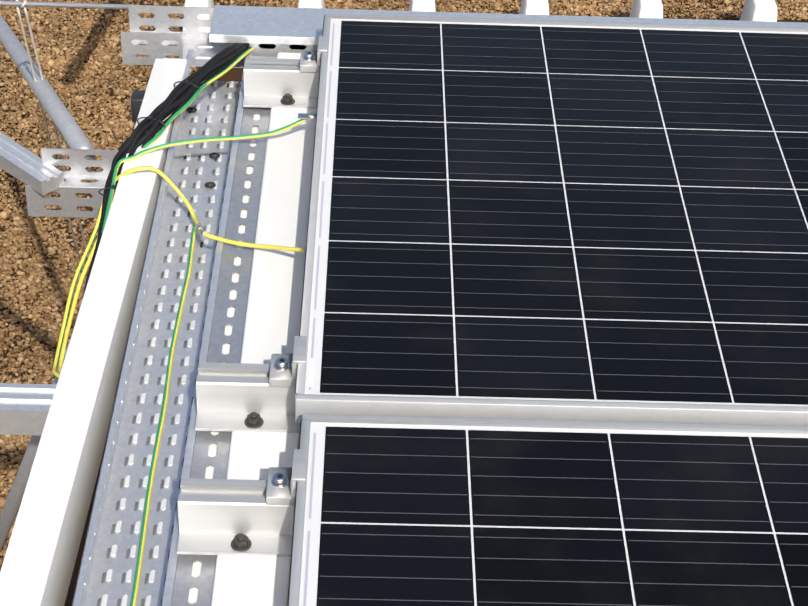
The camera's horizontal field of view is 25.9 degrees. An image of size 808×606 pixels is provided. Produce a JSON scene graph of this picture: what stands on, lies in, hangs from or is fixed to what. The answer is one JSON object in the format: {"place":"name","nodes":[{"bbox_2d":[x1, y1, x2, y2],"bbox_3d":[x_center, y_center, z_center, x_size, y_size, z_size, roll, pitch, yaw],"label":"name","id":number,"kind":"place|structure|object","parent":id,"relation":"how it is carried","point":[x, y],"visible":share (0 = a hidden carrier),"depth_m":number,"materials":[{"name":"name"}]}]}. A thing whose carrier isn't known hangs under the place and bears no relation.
{"place":"outdoors","nodes":[
{"label":"outdoors","id":0,"kind":"place"},
{"bbox_2d":[211,52,316,605],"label":"white beam","id":1,"kind":"structure","parent":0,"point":[273,316],"depth_m":2.30,"materials":[{"name":"metal"}]},
{"bbox_2d":[171,56,276,605],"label":"slotted strip","id":2,"kind":"object","parent":1,"relation":"attached to","point":[186,581],"visible":0.62,"depth_m":2.32,"materials":[{"name":"grey metal"}]},
{"bbox_2d":[188,107,259,603],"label":"strip slots","id":3,"kind":"object","parent":1,"relation":"on","point":[197,566],"visible":0.22,"depth_m":2.31,"materials":[{"name":"paint"}]},
{"bbox_2d":[177,478,294,556],"bbox_3d":[0.663,0.248,1.959,1.821,0.050,0.098,1,35,-1],"label":"rail","id":4,"kind":"object","parent":1,"relation":"on","point":[215,516],"visible":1,"depth_m":1.92,"materials":[{"name":"metal"}]},
{"bbox_2d":[231,533,251,551],"bbox_3d":[-0.178,0.259,1.920,0.023,0.013,0.023,1,35,-1],"label":"rail bolt","id":5,"kind":"object","parent":4,"relation":"attached to","point":[241,542],"visible":1,"depth_m":1.92,"materials":[{"name":"grey metal"}]},
{"bbox_2d":[266,449,306,505],"bbox_3d":[-0.128,0.190,1.918,0.042,0.039,0.051,1,35,-1],"label":"end clamp","id":6,"kind":"object","parent":4,"relation":"on","point":[294,474],"visible":0.92,"depth_m":1.91,"materials":[{"name":"metal"}]},
{"bbox_2d":[271,472,288,487],"bbox_3d":[-0.135,0.192,1.919,0.019,0.009,0.019,1,35,-1],"label":"bolt","id":7,"kind":"object","parent":6,"relation":"attached to","point":[280,480],"visible":1,"depth_m":1.92,"materials":[{"name":"silver metal"}]},
{"bbox_2d":[287,414,807,605],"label":"solar panel frame","id":8,"kind":"object","parent":4,"relation":"on","point":[297,539],"visible":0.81,"depth_m":1.98,"materials":[{"name":"silver metal"}]},
{"bbox_2d":[299,422,807,605],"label":"solar panel","id":9,"kind":"object","parent":8,"relation":"in","point":[418,515],"visible":1,"depth_m":1.86,"materials":[{"name":"black glass"}]},
{"bbox_2d":[195,362,299,432],"bbox_3d":[0.663,0.126,2.131,1.821,0.050,0.098,1,35,-1],"label":"rail","id":10,"kind":"object","parent":1,"relation":"on","point":[230,396],"visible":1,"depth_m":2.10,"materials":[{"name":"metal"}]},
{"bbox_2d":[244,412,263,427],"bbox_3d":[-0.179,0.137,2.092,0.023,0.013,0.023,1,35,-1],"label":"rail bolt","id":11,"kind":"object","parent":10,"relation":"attached to","point":[253,419],"visible":1,"depth_m":2.09,"materials":[{"name":"grey metal"}]},
{"bbox_2d":[269,336,306,386],"bbox_3d":[-0.138,0.069,2.088,0.042,0.039,0.051,1,35,-1],"label":"end clamp","id":12,"kind":"object","parent":10,"relation":"on","point":[286,378],"visible":0.88,"depth_m":2.08,"materials":[{"name":"metal"}]},
{"bbox_2d":[274,357,289,370],"bbox_3d":[-0.145,0.072,2.089,0.019,0.009,0.019,1,35,-1],"label":"bolt","id":13,"kind":"object","parent":12,"relation":"attached to","point":[281,364],"visible":1,"depth_m":2.09,"materials":[{"name":"silver metal"}]},
{"bbox_2d":[295,14,807,425],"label":"panel frame","id":14,"kind":"object","parent":10,"relation":"on","point":[550,410],"visible":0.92,"depth_m":2.02,"materials":[{"name":"silver metal"}]},
{"bbox_2d":[308,358,314,386],"bbox_3d":[-0.108,0.081,2.051,0.007,0.001,0.054,1,35,-1],"label":"label sticker","id":15,"kind":"object","parent":14,"relation":"on","point":[311,372],"visible":1,"depth_m":2.05,"materials":[{"name":"white"}]},
{"bbox_2d":[305,18,807,406],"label":"solar panel","id":16,"kind":"object","parent":14,"relation":"in","point":[559,212],"visible":1,"depth_m":2.35,"materials":[{"name":"black glass"}]},
{"bbox_2d":[243,58,318,108],"bbox_3d":[0.660,-0.330,2.774,1.821,0.050,0.098,1,35,-1],"label":"rail","id":17,"kind":"object","parent":1,"relation":"on","point":[270,82],"visible":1,"depth_m":2.74,"materials":[{"name":"metal"}]},
{"bbox_2d":[280,93,294,104],"bbox_3d":[-0.181,-0.319,2.735,0.023,0.013,0.023,1,35,-1],"label":"rail bolt","id":18,"kind":"object","parent":17,"relation":"attached to","point":[287,99],"visible":1,"depth_m":2.73,"materials":[{"name":"grey metal"}]},
{"bbox_2d":[300,36,327,72],"bbox_3d":[-0.140,-0.387,2.731,0.042,0.039,0.051,1,35,-1],"label":"end clamp","id":19,"kind":"object","parent":17,"relation":"on","point":[313,66],"visible":0.83,"depth_m":2.72,"materials":[{"name":"metal"}]},
{"bbox_2d":[303,51,314,60],"bbox_3d":[-0.147,-0.385,2.733,0.019,0.009,0.019,1,35,-1],"label":"bolt","id":20,"kind":"object","parent":19,"relation":"attached to","point":[309,56],"visible":1,"depth_m":2.73,"materials":[{"name":"silver metal"}]},
{"bbox_2d":[0,0,807,605],"bbox_3d":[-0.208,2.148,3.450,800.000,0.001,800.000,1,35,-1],"label":"gravel","id":21,"kind":"structure","parent":0,"point":[234,74],"depth_m":7.36,"materials":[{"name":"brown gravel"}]},
{"bbox_2d":[0,1,132,552],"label":"brace tubes","id":22,"kind":"object","parent":21,"relation":"on","point":[71,132],"visible":0.4,"depth_m":3.00},
{"bbox_2d":[0,132,63,194],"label":"diagonal strut","id":23,"kind":"object","parent":22,"relation":"on","point":[25,166],"visible":0.92,"depth_m":2.75,"materials":[{"name":"grey metal"}]},
{"bbox_2d":[16,0,90,282],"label":"wires","id":24,"kind":"object","parent":22,"relation":"attached to","point":[29,56],"visible":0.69,"depth_m":3.21,"materials":[{"name":"grey metal"}]},
{"bbox_2d":[25,148,123,217],"bbox_3d":[-0.503,-0.187,2.751,0.174,0.105,0.033,1,35,-1],"label":"perforated bracket","id":25,"kind":"object","parent":22,"relation":"attached to","point":[68,201],"visible":0.65,"depth_m":2.75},
{"bbox_2d":[0,58,187,605],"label":"white beam","id":26,"kind":"structure","parent":22,"relation":"on","point":[38,564],"depth_m":2.15,"materials":[{"name":"metal"}]},
{"bbox_2d":[0,383,56,434],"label":"cross strut","id":27,"kind":"object","parent":26,"relation":"attached to","point":[24,409],"depth_m":2.29,"materials":[{"name":"silver metal"}]},
{"bbox_2d":[131,90,145,121],"bbox_3d":[-0.419,-0.312,2.788,0.024,0.042,0.032,1,35,-1],"label":"black clip","id":28,"kind":"object","parent":26,"relation":"attached to","point":[137,96],"visible":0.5,"depth_m":2.77,"materials":[{"name":"black plastic"}]},
{"bbox_2d":[97,87,238,605],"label":"cable tray slots","id":29,"kind":"object","parent":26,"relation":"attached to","point":[148,438],"visible":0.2,"depth_m":2.27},
{"bbox_2d":[72,49,251,605],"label":"cable tray","id":30,"kind":"object","parent":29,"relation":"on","point":[96,564],"visible":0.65,"depth_m":2.27,"materials":[{"name":"grey metal"}]},
{"bbox_2d":[51,46,310,605],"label":"grounding wires","id":31,"kind":"object","parent":30,"relation":"on","point":[115,178],"visible":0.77,"depth_m":2.49,"materials":[{"name":"yellow"}]},
{"bbox_2d":[196,112,315,254],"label":"cable lugs","id":32,"kind":"object","parent":31,"relation":"on","point":[300,116],"visible":0.77,"depth_m":2.60,"materials":[{"name":"silver metal"}]},
{"bbox_2d":[187,107,219,187],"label":"bolts","id":33,"kind":"object","parent":30,"relation":"attached to","point":[214,155],"visible":1,"depth_m":2.72,"materials":[{"name":"black metal"}]},
{"bbox_2d":[83,43,306,296],"bbox_3d":[0.438,-0.351,2.920,2.158,0.134,0.768,-12,38,-19],"label":"black cable bundle","id":34,"kind":"object","parent":26,"relation":"on","point":[173,103],"visible":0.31,"depth_m":2.70,"materials":[{"name":"black"}]},
{"bbox_2d":[98,80,199,195],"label":"cable ties","id":35,"kind":"object","parent":34,"relation":"attached to","point":[148,117],"visible":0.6,"depth_m":2.66,"materials":[{"name":"black plastic"}]},
{"bbox_2d":[121,5,317,67],"bbox_3d":[1.201,-0.406,2.973,3.335,0.060,0.101,1,35,-1],"label":"cable tray cross","id":36,"kind":"object","parent":26,"relation":"on","point":[160,38],"visible":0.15,"depth_m":2.96,"materials":[{"name":"grey metal"}]},
{"bbox_2d":[209,5,807,44],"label":"cable tray cross cover","id":37,"kind":"object","parent":36,"relation":"on","point":[267,25],"visible":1,"depth_m":2.94,"materials":[{"name":"grey metal"}]},
{"bbox_2d":[0,0,807,570],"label":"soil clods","id":38,"kind":"object","parent":21,"relation":"on","point":[122,126],"visible":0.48,"depth_m":7.55,"materials":[{"name":"brown soil"}]},
{"bbox_2d":[182,0,776,58],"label":"white blocks","id":39,"kind":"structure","parent":21,"relation":"on","point":[759,10],"depth_m":7.94,"materials":[{"name":"paint"}]}
]}

